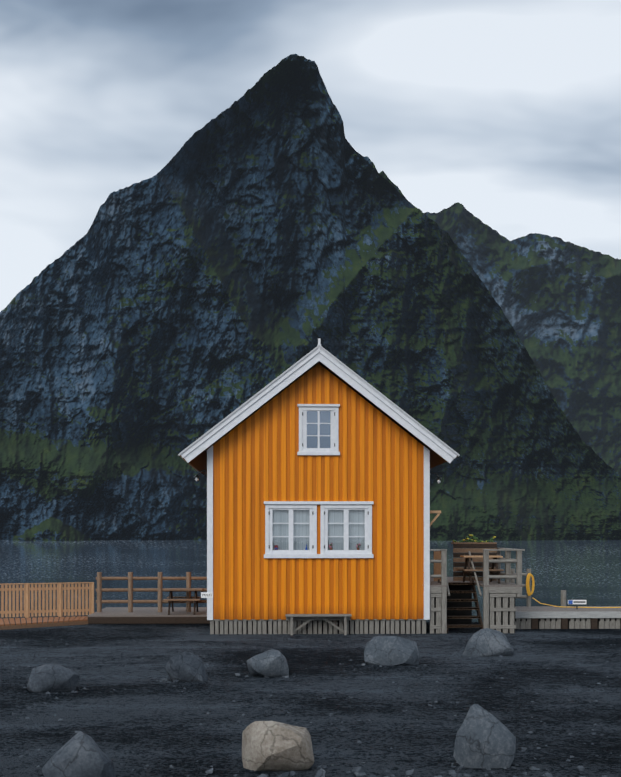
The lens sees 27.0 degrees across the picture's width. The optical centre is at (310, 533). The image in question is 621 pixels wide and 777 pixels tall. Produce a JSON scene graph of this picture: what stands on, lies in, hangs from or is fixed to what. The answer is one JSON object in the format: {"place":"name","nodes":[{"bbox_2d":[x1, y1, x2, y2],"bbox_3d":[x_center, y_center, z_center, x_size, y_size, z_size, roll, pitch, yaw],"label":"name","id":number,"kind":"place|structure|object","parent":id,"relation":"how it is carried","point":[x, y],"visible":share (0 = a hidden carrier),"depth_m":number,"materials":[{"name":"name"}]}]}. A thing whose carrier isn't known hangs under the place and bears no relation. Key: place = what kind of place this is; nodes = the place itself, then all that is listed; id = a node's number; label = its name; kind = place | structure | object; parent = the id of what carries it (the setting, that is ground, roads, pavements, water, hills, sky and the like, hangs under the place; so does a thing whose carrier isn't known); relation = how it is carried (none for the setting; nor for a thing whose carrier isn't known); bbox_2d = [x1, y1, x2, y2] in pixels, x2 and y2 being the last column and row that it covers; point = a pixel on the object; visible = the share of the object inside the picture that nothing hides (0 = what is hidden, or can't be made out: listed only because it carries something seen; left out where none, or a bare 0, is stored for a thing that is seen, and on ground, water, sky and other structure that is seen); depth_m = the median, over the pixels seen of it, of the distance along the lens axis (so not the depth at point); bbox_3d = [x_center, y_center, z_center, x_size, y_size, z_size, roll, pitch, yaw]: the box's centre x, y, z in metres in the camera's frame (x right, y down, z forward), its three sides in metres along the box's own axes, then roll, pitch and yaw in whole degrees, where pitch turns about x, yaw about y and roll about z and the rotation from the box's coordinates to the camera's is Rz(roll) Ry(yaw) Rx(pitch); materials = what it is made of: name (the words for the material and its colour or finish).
{"place":"outdoors","nodes":[
{"label":"outdoors","id":0,"kind":"place"},
{"bbox_2d":[0,54,620,540],"bbox_3d":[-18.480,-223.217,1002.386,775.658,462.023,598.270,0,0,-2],"label":"mountain","id":1,"kind":"structure","parent":0,"point":[272,224],"depth_m":986.44,"materials":[{"name":"grey stone"}]},
{"bbox_2d":[0,622,620,776],"bbox_3d":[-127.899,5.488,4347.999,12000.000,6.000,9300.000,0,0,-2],"label":"ground","id":2,"kind":"structure","parent":0,"point":[162,742],"depth_m":19.25,"materials":[{"name":"black gravel"}]},
{"bbox_2d":[0,582,93,629],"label":"fence","id":3,"kind":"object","parent":2,"relation":"on","point":[77,620],"visible":0.94,"depth_m":36.07,"materials":[{"name":"orange wood"}]},
{"bbox_2d":[27,662,79,692],"bbox_3d":[-4.051,2.280,20.492,0.797,0.469,0.651,0,0,-2],"label":"boulder","id":4,"kind":"object","parent":2,"relation":"on","point":[55,677],"visible":0.88,"depth_m":20.24,"materials":[{"name":"grey stone"}]},
{"bbox_2d":[42,731,115,776],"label":"boulder","id":5,"kind":"object","parent":2,"relation":"on","point":[80,754],"visible":1,"depth_m":12.75,"materials":[{"name":"grey stone"}]},
{"bbox_2d":[88,572,209,623],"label":"deck","id":6,"kind":"structure","parent":2,"relation":"on","point":[160,614],"depth_m":36.72,"materials":[{"name":"brown wood"}]},
{"bbox_2d":[165,652,206,681],"bbox_3d":[-2.082,2.259,21.832,0.654,0.516,0.500,0,0,19],"label":"boulder","id":7,"kind":"object","parent":2,"relation":"on","point":[186,667],"visible":0.92,"depth_m":21.66,"materials":[{"name":"grey stone"}]},
{"bbox_2d":[246,649,288,676],"bbox_3d":[-0.749,2.278,22.593,0.744,0.474,0.589,0,0,-2],"label":"boulder","id":8,"kind":"object","parent":2,"relation":"on","point":[271,663],"visible":0.92,"depth_m":22.39,"materials":[{"name":"grey stone"}]},
{"bbox_2d":[242,721,313,770],"bbox_3d":[-0.346,2.244,13.697,0.768,0.550,0.679,0,0,-2],"label":"boulder","id":9,"kind":"object","parent":2,"relation":"on","point":[272,746],"visible":0.96,"depth_m":13.49,"materials":[{"name":"beige stone"}]},
{"bbox_2d":[0,636,620,776],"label":"loose stones","id":10,"kind":"object","parent":2,"relation":"on","point":[356,771],"visible":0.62,"depth_m":14.37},
{"bbox_2d":[178,338,459,634],"bbox_3d":[0.075,-1.107,36.105,6.845,7.230,9.426,0,0,-2],"label":"cabin","id":11,"kind":"object","parent":2,"relation":"on","point":[317,463],"visible":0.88,"depth_m":31.88,"materials":[{"name":"yellow paint"}]},
{"bbox_2d":[364,636,419,665],"bbox_3d":[1.557,2.236,24.715,1.026,0.568,0.812,0,0,22],"label":"boulder","id":12,"kind":"object","parent":2,"relation":"on","point":[390,650],"visible":0.88,"depth_m":24.45,"materials":[{"name":"grey stone"}]},
{"bbox_2d":[430,534,524,633],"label":"deck","id":13,"kind":"structure","parent":2,"relation":"on","point":[451,599],"depth_m":32.20,"materials":[{"name":"grey wood"}]},
{"bbox_2d":[453,704,515,767],"bbox_3d":[1.857,2.177,13.877,0.618,0.701,0.489,0,0,-20],"label":"boulder","id":14,"kind":"object","parent":2,"relation":"on","point":[484,738],"visible":0.94,"depth_m":13.70,"materials":[{"name":"grey stone"}]},
{"bbox_2d":[462,628,513,656],"bbox_3d":[3.623,2.231,26.472,1.061,0.581,0.840,0,0,-2],"label":"boulder","id":15,"kind":"object","parent":2,"relation":"on","point":[486,642],"visible":0.94,"depth_m":26.16,"materials":[{"name":"grey stone"}]},
{"bbox_2d":[0,540,620,622],"bbox_3d":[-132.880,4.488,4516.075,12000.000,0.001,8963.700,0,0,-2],"label":"water","id":16,"kind":"structure","parent":0,"point":[589,571],"depth_m":169.00,"materials":[{"name":"black liquid"}]},
{"bbox_2d":[0,0,620,311],"label":"sky","id":17,"kind":"structure","parent":0,"point":[507,111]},
{"bbox_2d":[423,202,620,475],"bbox_3d":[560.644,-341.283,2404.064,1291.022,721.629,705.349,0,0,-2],"label":"mountain","id":18,"kind":"structure","parent":0,"point":[557,300],"depth_m":2557.24,"materials":[{"name":"grey stone"}]},
{"bbox_2d":[511,569,620,628],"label":"pier","id":19,"kind":"structure","parent":0,"point":[562,616],"depth_m":33.64,"materials":[{"name":"grey wood"}]}
]}

